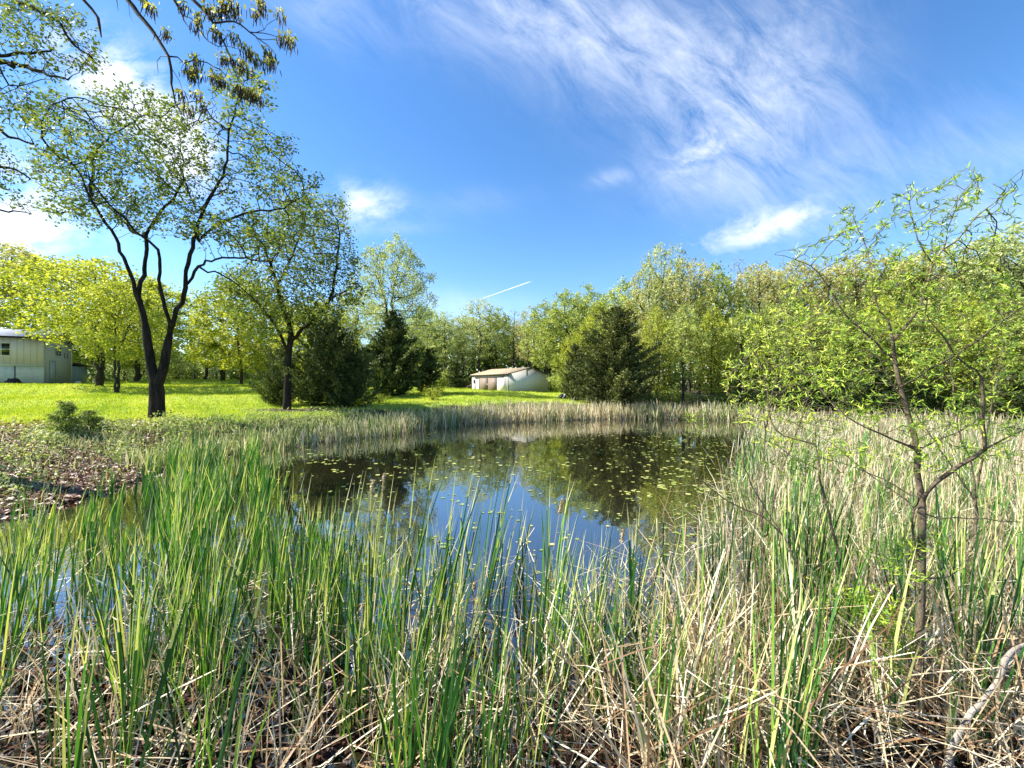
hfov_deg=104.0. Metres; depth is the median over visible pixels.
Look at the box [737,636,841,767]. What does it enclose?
dead reed
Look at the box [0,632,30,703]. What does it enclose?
dead reed
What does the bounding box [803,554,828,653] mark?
dead reed
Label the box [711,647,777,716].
dead reed
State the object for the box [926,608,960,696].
dead reed
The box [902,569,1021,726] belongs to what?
dead reed
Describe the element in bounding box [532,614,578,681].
dead reed
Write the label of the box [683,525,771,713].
dead reed
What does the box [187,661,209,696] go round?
dead reed
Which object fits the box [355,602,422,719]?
dead reed
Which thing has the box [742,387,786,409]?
shrub
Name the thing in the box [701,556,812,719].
dead reed
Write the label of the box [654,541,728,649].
dead reed
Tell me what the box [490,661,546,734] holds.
dead reed
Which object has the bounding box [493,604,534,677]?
dead reed
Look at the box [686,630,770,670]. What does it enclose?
dead reed
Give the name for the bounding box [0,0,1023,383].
sky
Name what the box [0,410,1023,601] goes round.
cattail stand
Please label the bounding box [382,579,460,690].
dead reed
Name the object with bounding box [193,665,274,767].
dead reed
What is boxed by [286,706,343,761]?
dead reed
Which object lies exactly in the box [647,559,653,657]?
dead reed
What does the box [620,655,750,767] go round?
dead reed
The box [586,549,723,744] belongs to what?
dead reed
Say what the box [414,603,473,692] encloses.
dead reed
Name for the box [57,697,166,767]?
dead reed
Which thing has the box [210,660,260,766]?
dead reed
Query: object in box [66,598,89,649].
dead reed
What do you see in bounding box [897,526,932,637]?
cattail plant
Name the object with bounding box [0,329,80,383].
white house
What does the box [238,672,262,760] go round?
dead reed
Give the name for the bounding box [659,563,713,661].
dead reed
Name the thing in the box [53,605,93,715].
dead reed
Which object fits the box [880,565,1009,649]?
dead reed
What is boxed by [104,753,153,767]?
dead reed
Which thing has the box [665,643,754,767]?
dead reed
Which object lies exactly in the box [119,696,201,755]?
dead reed
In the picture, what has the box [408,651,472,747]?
dead reed
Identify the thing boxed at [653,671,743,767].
dead reed
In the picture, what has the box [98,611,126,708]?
dead reed
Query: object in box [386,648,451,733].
dead reed
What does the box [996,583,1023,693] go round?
dead reed
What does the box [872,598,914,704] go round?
dead reed
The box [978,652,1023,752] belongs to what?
dead reed
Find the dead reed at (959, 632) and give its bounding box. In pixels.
[930,586,1023,660]
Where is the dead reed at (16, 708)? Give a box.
[0,676,29,720]
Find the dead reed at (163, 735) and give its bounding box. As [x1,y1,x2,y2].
[120,691,191,752]
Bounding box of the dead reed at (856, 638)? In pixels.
[822,595,912,699]
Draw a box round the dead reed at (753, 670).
[739,606,769,717]
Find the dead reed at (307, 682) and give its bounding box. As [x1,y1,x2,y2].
[291,623,329,719]
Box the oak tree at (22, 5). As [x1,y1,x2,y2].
[0,0,115,214]
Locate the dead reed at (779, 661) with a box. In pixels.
[727,605,837,703]
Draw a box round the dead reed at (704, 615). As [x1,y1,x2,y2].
[654,550,754,686]
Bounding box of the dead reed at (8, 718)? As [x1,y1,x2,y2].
[0,643,75,728]
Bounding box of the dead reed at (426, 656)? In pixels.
[397,592,458,695]
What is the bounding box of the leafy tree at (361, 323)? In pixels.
[332,297,382,349]
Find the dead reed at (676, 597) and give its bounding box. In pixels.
[660,560,751,673]
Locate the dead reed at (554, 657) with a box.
[536,596,625,677]
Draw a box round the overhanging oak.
[82,0,297,123]
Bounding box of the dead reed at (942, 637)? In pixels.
[847,531,955,712]
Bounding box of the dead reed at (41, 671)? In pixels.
[14,608,83,705]
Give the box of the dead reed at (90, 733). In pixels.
[34,664,150,749]
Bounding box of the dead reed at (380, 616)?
[365,560,417,672]
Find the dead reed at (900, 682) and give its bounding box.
[801,568,962,692]
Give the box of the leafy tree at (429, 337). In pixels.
[404,305,453,374]
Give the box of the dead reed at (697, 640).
[641,583,739,683]
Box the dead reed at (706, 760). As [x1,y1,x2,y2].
[580,601,782,767]
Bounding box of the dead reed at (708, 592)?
[663,552,725,650]
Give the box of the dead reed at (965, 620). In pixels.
[933,560,989,668]
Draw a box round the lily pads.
[230,424,759,494]
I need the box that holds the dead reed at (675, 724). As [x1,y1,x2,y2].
[635,647,724,767]
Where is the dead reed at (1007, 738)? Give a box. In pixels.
[945,595,1023,767]
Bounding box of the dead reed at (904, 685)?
[876,635,949,729]
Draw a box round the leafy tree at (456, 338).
[441,317,472,365]
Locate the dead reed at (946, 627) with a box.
[926,577,968,658]
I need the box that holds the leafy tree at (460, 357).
[447,318,479,386]
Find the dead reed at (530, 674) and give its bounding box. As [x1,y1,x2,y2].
[517,652,557,694]
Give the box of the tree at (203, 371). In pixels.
[191,354,219,378]
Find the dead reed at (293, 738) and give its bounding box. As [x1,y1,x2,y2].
[265,683,334,767]
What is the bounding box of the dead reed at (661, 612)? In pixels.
[649,557,681,695]
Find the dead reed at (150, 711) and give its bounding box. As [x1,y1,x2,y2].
[130,647,155,737]
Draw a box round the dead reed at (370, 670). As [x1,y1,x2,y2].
[323,612,431,718]
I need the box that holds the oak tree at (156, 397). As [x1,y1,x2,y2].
[11,57,325,418]
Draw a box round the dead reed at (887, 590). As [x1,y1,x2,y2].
[864,536,938,654]
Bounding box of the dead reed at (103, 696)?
[94,636,122,723]
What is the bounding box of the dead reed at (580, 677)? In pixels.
[574,643,635,709]
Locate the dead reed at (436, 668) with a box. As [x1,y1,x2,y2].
[395,619,460,704]
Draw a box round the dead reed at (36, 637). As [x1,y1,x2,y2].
[4,574,91,675]
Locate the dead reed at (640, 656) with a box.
[607,575,734,764]
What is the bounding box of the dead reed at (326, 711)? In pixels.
[300,685,343,730]
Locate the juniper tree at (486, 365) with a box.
[481,347,497,370]
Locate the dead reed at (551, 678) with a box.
[545,615,574,688]
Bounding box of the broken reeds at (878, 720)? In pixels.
[495,454,1023,767]
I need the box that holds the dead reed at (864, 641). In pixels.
[751,576,894,757]
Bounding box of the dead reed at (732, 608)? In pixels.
[693,545,796,672]
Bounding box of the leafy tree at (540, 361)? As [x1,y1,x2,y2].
[518,298,570,372]
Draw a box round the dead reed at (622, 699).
[574,628,666,723]
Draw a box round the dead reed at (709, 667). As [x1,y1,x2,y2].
[669,619,759,705]
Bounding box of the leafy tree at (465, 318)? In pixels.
[454,298,508,372]
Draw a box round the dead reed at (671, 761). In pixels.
[557,626,705,767]
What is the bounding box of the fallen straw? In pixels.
[0,528,1023,767]
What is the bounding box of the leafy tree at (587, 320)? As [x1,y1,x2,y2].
[577,300,607,389]
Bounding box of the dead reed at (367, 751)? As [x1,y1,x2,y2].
[341,726,391,767]
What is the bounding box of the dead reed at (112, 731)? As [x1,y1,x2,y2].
[42,676,151,767]
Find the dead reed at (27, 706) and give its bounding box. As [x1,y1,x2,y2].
[3,642,77,746]
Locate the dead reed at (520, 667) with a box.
[514,613,533,721]
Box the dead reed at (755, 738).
[708,618,821,767]
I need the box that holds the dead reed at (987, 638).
[926,555,1023,713]
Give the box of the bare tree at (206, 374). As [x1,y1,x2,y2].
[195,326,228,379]
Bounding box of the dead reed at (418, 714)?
[379,652,492,765]
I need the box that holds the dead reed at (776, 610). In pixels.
[715,560,808,695]
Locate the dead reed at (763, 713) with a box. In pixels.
[705,563,845,731]
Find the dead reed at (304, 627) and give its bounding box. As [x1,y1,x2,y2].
[273,577,338,650]
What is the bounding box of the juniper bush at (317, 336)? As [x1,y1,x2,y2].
[266,310,387,406]
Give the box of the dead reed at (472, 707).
[460,658,497,733]
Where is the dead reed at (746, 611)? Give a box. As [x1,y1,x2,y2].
[744,560,758,682]
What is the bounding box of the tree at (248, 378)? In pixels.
[230,353,263,379]
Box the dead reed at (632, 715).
[600,658,714,761]
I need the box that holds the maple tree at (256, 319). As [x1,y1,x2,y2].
[231,300,314,383]
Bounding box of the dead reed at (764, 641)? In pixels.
[690,594,841,708]
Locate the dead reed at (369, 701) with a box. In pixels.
[344,655,426,729]
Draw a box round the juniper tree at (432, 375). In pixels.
[413,348,443,392]
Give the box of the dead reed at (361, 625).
[352,595,369,649]
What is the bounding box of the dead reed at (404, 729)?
[381,677,454,757]
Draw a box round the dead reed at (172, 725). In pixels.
[131,660,241,748]
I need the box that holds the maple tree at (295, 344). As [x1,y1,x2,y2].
[264,301,362,371]
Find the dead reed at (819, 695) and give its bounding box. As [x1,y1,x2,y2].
[655,618,894,767]
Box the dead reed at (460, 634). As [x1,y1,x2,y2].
[444,598,477,666]
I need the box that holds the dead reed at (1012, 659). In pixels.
[821,551,1023,703]
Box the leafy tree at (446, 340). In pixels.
[431,321,458,367]
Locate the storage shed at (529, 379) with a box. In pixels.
[470,367,549,391]
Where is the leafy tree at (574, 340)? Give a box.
[550,332,597,385]
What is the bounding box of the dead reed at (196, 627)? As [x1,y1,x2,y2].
[185,588,237,661]
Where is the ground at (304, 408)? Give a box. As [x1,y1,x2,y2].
[0,380,1020,748]
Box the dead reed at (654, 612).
[601,553,694,651]
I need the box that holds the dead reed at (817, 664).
[755,555,861,732]
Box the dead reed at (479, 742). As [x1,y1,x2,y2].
[455,701,513,766]
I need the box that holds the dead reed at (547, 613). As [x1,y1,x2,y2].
[534,576,592,646]
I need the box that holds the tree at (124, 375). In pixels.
[105,359,142,380]
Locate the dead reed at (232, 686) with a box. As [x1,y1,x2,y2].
[220,662,253,703]
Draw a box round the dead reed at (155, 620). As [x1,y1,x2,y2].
[124,573,195,664]
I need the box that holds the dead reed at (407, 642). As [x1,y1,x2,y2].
[393,604,418,670]
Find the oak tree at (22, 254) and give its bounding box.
[0,242,50,324]
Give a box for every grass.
[0,379,677,434]
[0,398,628,504]
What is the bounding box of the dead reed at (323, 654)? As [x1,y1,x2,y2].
[304,612,352,680]
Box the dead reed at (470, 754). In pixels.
[457,736,530,767]
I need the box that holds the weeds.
[0,405,389,506]
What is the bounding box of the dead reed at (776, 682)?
[740,589,800,738]
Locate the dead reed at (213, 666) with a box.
[194,630,230,698]
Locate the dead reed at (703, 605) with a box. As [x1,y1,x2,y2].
[659,564,711,669]
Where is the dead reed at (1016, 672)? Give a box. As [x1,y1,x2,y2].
[998,636,1023,711]
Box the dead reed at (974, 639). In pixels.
[892,584,993,689]
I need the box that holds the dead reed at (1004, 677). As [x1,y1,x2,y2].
[931,615,1017,708]
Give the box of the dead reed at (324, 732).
[300,655,327,743]
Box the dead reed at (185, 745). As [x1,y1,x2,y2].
[155,614,230,748]
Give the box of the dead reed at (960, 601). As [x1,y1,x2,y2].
[944,564,1018,692]
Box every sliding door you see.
[479,378,486,389]
[487,377,496,390]
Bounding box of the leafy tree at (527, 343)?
[513,306,548,367]
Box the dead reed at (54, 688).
[14,632,109,699]
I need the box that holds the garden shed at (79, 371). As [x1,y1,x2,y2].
[72,363,91,382]
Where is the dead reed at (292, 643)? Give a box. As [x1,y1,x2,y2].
[271,600,294,676]
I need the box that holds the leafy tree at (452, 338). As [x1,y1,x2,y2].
[419,309,465,378]
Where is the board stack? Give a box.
[557,394,567,398]
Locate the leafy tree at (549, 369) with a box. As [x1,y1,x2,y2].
[531,312,559,376]
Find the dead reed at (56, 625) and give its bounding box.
[10,580,80,650]
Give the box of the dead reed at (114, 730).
[92,670,117,767]
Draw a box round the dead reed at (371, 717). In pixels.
[354,680,406,754]
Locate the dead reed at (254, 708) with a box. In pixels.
[228,662,274,735]
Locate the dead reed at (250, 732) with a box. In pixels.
[250,710,273,767]
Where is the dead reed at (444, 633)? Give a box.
[430,585,468,672]
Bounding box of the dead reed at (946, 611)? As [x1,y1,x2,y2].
[909,579,948,665]
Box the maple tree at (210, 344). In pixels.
[176,277,305,384]
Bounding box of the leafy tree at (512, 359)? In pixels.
[499,308,525,367]
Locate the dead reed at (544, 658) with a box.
[532,623,566,680]
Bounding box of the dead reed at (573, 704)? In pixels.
[552,661,606,742]
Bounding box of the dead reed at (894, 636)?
[869,569,913,704]
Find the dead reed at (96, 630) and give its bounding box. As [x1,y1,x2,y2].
[61,582,118,680]
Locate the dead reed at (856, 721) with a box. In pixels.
[707,529,914,751]
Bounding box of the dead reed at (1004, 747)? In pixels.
[964,667,1023,767]
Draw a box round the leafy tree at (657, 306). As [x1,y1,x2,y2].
[631,273,682,385]
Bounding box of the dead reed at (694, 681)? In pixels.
[647,574,799,767]
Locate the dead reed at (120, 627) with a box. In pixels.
[80,603,134,675]
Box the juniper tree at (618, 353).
[565,305,663,407]
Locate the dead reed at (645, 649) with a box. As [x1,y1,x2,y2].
[623,588,688,734]
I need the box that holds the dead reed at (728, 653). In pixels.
[617,583,796,765]
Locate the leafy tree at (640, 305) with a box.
[624,262,679,399]
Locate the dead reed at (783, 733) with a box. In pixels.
[672,674,813,767]
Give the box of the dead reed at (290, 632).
[263,576,336,667]
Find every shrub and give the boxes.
[208,366,230,378]
[217,366,252,379]
[374,392,390,402]
[423,383,443,400]
[428,383,444,394]
[432,367,453,385]
[546,369,565,391]
[548,374,560,390]
[634,390,672,406]
[653,385,693,406]
[675,390,714,407]
[683,342,865,705]
[697,392,733,408]
[717,299,879,587]
[717,387,759,409]
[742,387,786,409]
[772,388,810,410]
[781,384,833,410]
[808,379,850,410]
[828,279,1023,569]
[893,381,925,412]
[899,382,950,413]
[917,381,962,413]
[936,380,986,414]
[956,395,998,415]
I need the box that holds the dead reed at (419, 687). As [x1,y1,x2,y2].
[371,655,471,709]
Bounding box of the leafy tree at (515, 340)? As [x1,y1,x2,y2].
[501,321,532,367]
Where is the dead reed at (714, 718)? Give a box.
[683,589,729,767]
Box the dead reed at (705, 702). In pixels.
[650,614,713,761]
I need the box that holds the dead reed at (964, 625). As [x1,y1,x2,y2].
[907,586,1020,685]
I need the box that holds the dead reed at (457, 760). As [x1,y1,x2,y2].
[398,709,485,765]
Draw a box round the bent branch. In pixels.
[941,643,1023,767]
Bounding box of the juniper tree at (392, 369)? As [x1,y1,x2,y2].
[363,309,432,395]
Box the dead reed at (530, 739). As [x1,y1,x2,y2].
[492,670,597,767]
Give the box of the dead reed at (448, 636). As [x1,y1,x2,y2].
[436,584,470,682]
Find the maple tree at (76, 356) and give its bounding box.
[0,253,138,368]
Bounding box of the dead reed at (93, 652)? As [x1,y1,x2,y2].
[91,611,97,677]
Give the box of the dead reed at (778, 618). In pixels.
[732,559,849,696]
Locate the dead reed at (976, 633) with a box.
[929,598,1022,686]
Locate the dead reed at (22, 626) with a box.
[0,580,56,669]
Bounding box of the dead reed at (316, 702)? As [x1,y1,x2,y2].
[247,654,392,742]
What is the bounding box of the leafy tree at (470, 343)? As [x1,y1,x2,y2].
[450,317,488,368]
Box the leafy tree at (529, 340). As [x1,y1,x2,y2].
[510,319,557,369]
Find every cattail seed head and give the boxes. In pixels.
[366,480,374,616]
[374,473,386,609]
[472,581,475,644]
[549,498,564,581]
[614,528,624,612]
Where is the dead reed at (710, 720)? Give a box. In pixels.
[648,634,770,761]
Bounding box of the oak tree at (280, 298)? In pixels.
[203,188,371,408]
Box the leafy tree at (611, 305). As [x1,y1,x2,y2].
[587,295,641,382]
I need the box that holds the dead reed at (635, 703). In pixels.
[616,633,665,742]
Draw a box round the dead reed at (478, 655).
[453,595,533,695]
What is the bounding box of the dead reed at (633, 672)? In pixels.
[559,628,668,715]
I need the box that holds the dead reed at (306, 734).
[282,675,319,760]
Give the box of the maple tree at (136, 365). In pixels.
[74,295,193,381]
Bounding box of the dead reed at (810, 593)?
[777,544,849,655]
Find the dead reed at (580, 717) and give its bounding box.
[558,662,600,750]
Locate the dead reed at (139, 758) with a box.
[93,694,195,767]
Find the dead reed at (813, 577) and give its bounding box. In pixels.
[777,518,858,650]
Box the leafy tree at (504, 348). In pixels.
[477,305,518,367]
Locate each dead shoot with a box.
[757,571,789,690]
[873,714,886,767]
[893,614,909,756]
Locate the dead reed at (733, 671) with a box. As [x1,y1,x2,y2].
[654,575,753,767]
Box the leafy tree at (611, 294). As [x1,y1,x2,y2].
[591,275,655,370]
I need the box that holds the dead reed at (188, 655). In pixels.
[130,588,228,669]
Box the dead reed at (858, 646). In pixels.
[828,595,887,696]
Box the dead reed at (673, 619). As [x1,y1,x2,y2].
[650,563,685,717]
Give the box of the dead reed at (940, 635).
[926,588,967,664]
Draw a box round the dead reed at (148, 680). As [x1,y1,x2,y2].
[137,612,198,730]
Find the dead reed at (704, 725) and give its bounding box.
[701,687,705,759]
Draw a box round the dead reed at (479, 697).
[460,640,529,743]
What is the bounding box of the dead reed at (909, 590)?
[817,510,973,651]
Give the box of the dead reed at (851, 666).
[811,617,892,705]
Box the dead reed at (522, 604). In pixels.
[496,572,556,649]
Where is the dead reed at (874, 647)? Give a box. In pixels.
[781,587,924,698]
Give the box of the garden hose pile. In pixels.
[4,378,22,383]
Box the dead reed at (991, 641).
[972,599,1023,695]
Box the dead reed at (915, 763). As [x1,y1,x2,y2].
[814,656,978,767]
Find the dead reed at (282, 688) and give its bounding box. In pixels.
[205,613,327,723]
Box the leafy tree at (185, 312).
[80,276,215,356]
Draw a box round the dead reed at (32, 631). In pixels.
[7,571,84,655]
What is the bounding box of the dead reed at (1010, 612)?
[949,578,1021,683]
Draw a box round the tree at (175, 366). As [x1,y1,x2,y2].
[157,348,196,379]
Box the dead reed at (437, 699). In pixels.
[373,657,549,758]
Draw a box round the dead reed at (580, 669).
[507,587,595,736]
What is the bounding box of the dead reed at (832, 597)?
[801,560,892,658]
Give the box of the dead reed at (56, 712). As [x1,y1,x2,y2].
[0,668,153,767]
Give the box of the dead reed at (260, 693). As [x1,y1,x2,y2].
[257,636,264,695]
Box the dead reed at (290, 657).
[254,598,330,680]
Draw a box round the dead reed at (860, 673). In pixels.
[828,616,890,703]
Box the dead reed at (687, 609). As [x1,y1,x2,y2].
[672,554,713,684]
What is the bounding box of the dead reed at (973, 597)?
[915,525,1023,650]
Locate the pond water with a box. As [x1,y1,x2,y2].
[0,419,1023,767]
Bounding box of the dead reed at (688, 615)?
[687,567,692,678]
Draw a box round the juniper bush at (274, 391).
[246,344,302,404]
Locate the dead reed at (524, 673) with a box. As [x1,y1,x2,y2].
[496,606,578,714]
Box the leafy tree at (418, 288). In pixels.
[340,231,439,390]
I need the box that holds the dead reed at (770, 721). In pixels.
[751,683,797,736]
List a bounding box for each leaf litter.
[0,417,276,518]
[0,610,1023,767]
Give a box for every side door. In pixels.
[49,361,55,382]
[79,370,82,382]
[473,379,475,388]
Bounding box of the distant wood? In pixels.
[79,325,1023,390]
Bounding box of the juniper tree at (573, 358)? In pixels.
[557,343,593,400]
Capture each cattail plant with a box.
[0,481,50,608]
[0,484,61,619]
[0,503,52,634]
[0,504,42,628]
[0,510,35,613]
[0,516,43,612]
[0,528,35,622]
[0,538,58,697]
[0,564,44,700]
[1,501,48,632]
[3,480,57,615]
[5,551,40,663]
[8,520,82,665]
[11,535,60,657]
[12,522,42,627]
[23,474,89,644]
[26,485,65,611]
[26,634,118,767]
[39,590,120,767]
[46,518,69,601]
[53,502,101,644]
[57,614,97,767]
[58,503,97,606]
[62,546,203,767]
[64,534,98,647]
[64,541,117,667]
[71,551,107,640]
[72,603,130,751]
[75,577,148,767]
[77,538,114,665]
[79,531,135,680]
[87,489,167,711]
[88,550,166,679]
[90,511,145,649]
[99,552,163,741]
[103,588,176,732]
[104,558,196,766]
[117,522,182,642]
[119,519,176,720]
[120,524,152,662]
[120,544,195,681]
[125,469,188,620]
[126,525,163,627]
[136,526,209,727]
[138,485,194,632]
[148,519,223,696]
[149,560,204,723]
[151,536,193,660]
[154,618,265,767]
[157,490,196,608]
[157,558,268,767]
[159,478,225,628]
[160,518,227,686]
[163,508,251,642]
[164,510,213,587]
[164,565,255,698]
[165,548,177,609]
[167,520,194,604]
[167,533,203,646]
[174,494,221,660]
[177,617,242,767]
[178,490,243,683]
[187,517,224,637]
[187,524,238,673]
[189,516,232,607]
[190,526,217,645]
[190,533,236,672]
[196,634,285,767]
[198,551,232,691]
[199,602,230,706]
[208,535,237,616]
[209,603,247,726]
[211,526,256,672]
[211,531,253,661]
[213,489,278,621]
[215,511,251,638]
[217,514,255,674]
[222,473,293,655]
[225,512,270,658]
[234,505,263,597]
[262,530,320,658]
[263,486,303,617]
[263,544,341,666]
[264,504,299,623]
[269,517,309,618]
[273,476,310,641]
[278,508,316,653]
[286,514,339,670]
[287,540,309,639]
[292,634,321,737]
[298,526,333,669]
[299,501,321,599]
[301,566,341,726]
[303,528,361,615]
[312,511,345,606]
[313,536,343,672]
[315,549,398,736]
[316,472,353,627]
[317,512,359,652]
[322,504,369,635]
[323,473,367,618]
[323,483,376,670]
[324,518,358,634]
[333,523,354,613]
[333,545,362,646]
[335,475,406,708]
[338,646,398,767]
[346,591,378,732]
[347,558,397,688]
[348,531,412,737]
[352,498,384,613]
[352,526,388,677]
[353,679,479,767]
[356,499,388,610]
[358,525,403,668]
[359,479,397,616]
[363,490,415,686]
[364,606,465,767]
[366,460,450,653]
[367,573,484,767]
[376,543,446,715]
[378,523,412,654]
[378,597,449,767]
[386,575,443,745]
[387,528,415,661]
[387,549,453,767]
[394,580,446,750]
[398,507,439,678]
[401,577,495,767]
[404,463,489,659]
[407,539,506,767]
[408,666,480,767]
[411,524,458,697]
[411,554,448,679]
[415,553,441,668]
[420,591,465,749]
[425,515,467,636]
[429,505,490,656]
[430,513,457,645]
[435,571,459,663]
[437,521,467,637]
[437,626,513,767]
[439,586,479,767]
[443,493,485,600]
[447,481,486,626]
[452,631,492,767]
[453,580,494,725]
[455,641,509,767]
[457,453,517,617]
[460,554,478,616]
[475,476,516,631]
[478,510,526,718]
[478,574,523,767]
[480,608,556,767]
[481,513,507,604]
[481,614,524,766]
[492,520,515,614]
[497,512,527,630]
[501,585,542,750]
[504,612,558,767]
[516,474,575,692]
[521,504,584,664]
[522,531,551,670]
[523,510,576,716]
[531,617,579,767]
[532,504,581,653]
[534,550,566,680]
[541,552,597,727]
[545,473,570,649]
[546,493,576,670]
[550,530,593,684]
[558,547,594,699]
[563,516,584,636]
[568,547,630,722]
[575,562,644,730]
[576,578,608,693]
[582,523,614,628]
[582,577,618,723]
[583,531,611,637]
[585,566,661,706]
[585,598,611,689]
[590,506,623,601]
[590,588,618,698]
[591,531,616,648]
[591,540,622,680]
[591,576,613,686]
[604,521,684,741]
[608,535,642,659]
[613,517,653,633]
[618,548,683,739]
[620,510,655,623]
[623,598,659,724]
[626,510,643,633]
[628,516,660,657]
[631,579,690,767]
[633,519,668,646]
[633,602,698,755]
[636,585,689,746]
[638,617,679,749]
[653,536,723,740]
[657,522,668,623]
[660,510,685,628]
[661,579,713,756]
[663,530,702,635]
[672,486,719,644]
[672,552,737,767]
[683,615,726,767]
[691,538,713,639]
[698,458,750,627]
[698,505,760,684]
[700,530,735,694]
[702,541,732,640]
[707,626,746,767]
[712,525,736,627]
[717,488,735,611]
[719,638,782,767]
[735,586,823,767]
[737,539,775,654]
[740,492,775,613]
[740,563,778,691]
[744,486,793,608]
[749,537,801,640]
[753,561,813,721]
[754,451,813,605]
[755,584,817,709]
[762,578,811,767]
[765,501,781,590]
[767,566,793,645]
[771,530,834,767]
[771,594,815,763]
[772,470,816,605]
[772,511,789,586]
[774,502,813,599]
[775,488,835,724]
[778,454,804,575]
[779,558,856,733]
[781,522,797,630]
[783,498,800,628]
[783,511,811,689]
[784,490,799,558]
[785,471,856,638]
[791,536,834,654]
[792,498,834,585]
[793,483,813,569]
[794,557,839,745]
[796,492,848,608]
[798,491,841,594]
[798,511,826,584]
[798,562,833,677]
[799,553,856,767]
[802,503,854,595]
[806,509,819,570]
[807,485,864,600]
[807,489,847,591]
[810,538,874,703]
[818,487,858,604]
[819,496,892,703]
[821,501,857,612]
[827,510,865,623]
[828,576,847,711]
[833,484,875,627]
[836,522,868,625]
[852,499,876,592]
[856,543,925,752]
[862,496,890,582]
[863,503,916,663]
[881,499,911,593]
[882,507,929,603]
[883,508,927,661]
[893,520,914,657]
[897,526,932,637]
[910,511,960,620]
[924,515,964,643]
[927,512,963,618]
[930,444,964,628]
[932,509,988,620]
[935,522,1007,705]
[941,517,1017,619]
[942,479,970,577]
[944,502,992,630]
[947,479,977,624]
[948,490,1022,618]
[954,520,984,691]
[960,519,1023,686]
[961,590,1023,724]
[972,462,1022,624]
[972,576,1023,709]
[972,598,1023,751]
[977,542,1023,693]
[1004,522,1023,572]
[1004,597,1023,733]
[1005,505,1023,653]
[1007,476,1023,520]
[1017,504,1021,617]
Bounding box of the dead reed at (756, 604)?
[721,567,815,652]
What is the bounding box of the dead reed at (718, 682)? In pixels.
[714,630,723,767]
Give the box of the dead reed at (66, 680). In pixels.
[3,597,81,717]
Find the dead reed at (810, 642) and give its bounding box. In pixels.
[765,610,856,701]
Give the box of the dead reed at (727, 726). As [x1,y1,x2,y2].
[708,655,765,767]
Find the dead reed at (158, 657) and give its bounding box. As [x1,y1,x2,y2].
[144,605,189,696]
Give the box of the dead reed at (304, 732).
[245,665,341,767]
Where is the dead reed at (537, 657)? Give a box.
[466,578,560,709]
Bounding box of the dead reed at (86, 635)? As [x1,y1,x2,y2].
[45,585,128,675]
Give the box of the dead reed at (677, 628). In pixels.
[649,570,724,674]
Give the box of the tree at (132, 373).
[120,352,157,379]
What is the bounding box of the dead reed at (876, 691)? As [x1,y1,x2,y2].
[861,604,888,763]
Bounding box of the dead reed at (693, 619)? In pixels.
[648,574,759,676]
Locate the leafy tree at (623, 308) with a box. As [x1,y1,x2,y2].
[609,294,641,366]
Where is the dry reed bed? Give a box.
[571,406,1023,767]
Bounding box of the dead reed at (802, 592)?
[759,552,818,634]
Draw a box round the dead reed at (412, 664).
[359,623,476,712]
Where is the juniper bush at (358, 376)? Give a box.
[313,344,385,407]
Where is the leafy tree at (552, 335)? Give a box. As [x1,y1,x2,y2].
[537,308,577,367]
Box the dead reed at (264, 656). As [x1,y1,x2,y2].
[229,623,287,683]
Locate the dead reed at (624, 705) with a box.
[507,560,751,767]
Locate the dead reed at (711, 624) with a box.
[664,586,730,666]
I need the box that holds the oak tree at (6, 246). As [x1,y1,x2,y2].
[0,239,107,330]
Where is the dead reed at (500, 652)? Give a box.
[477,625,516,674]
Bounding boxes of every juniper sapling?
[36,400,89,434]
[66,409,112,428]
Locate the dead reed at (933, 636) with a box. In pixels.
[876,608,955,695]
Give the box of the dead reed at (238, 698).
[236,676,256,716]
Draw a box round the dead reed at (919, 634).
[860,519,979,685]
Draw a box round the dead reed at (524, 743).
[491,670,550,767]
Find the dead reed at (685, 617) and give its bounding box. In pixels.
[667,540,722,680]
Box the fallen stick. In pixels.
[687,693,1023,726]
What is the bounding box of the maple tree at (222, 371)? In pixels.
[166,295,259,380]
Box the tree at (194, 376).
[180,348,207,378]
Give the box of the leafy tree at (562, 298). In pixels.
[532,286,595,365]
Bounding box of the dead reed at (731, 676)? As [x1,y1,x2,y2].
[725,633,748,724]
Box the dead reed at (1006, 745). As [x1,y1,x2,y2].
[945,677,1015,767]
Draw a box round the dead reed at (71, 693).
[41,634,92,731]
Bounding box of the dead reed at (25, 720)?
[1,663,44,749]
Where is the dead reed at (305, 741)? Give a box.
[296,710,326,767]
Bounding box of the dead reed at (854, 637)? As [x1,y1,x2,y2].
[802,546,895,708]
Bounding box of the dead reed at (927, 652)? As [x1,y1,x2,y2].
[873,625,980,694]
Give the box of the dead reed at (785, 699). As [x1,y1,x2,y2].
[763,610,803,754]
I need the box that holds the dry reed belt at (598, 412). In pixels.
[123,395,781,470]
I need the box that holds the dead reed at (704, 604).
[675,554,760,650]
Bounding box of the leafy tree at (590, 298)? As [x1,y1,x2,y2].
[559,282,610,388]
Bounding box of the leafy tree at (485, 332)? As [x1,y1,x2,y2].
[467,316,507,360]
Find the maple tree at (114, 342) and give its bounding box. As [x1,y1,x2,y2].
[31,279,173,392]
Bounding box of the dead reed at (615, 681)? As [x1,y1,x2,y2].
[563,577,727,767]
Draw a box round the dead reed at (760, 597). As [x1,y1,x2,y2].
[743,538,766,688]
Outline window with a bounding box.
[0,342,10,355]
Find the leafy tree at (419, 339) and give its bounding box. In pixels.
[403,318,436,370]
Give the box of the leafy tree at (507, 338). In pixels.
[478,316,526,368]
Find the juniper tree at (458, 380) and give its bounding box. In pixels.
[443,362,471,387]
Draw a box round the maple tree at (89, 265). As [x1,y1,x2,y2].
[0,254,199,386]
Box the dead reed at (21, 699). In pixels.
[1,631,60,742]
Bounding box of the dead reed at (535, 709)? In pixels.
[511,673,563,740]
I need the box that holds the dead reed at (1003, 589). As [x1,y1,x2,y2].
[943,548,1023,649]
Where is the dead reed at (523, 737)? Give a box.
[489,669,545,767]

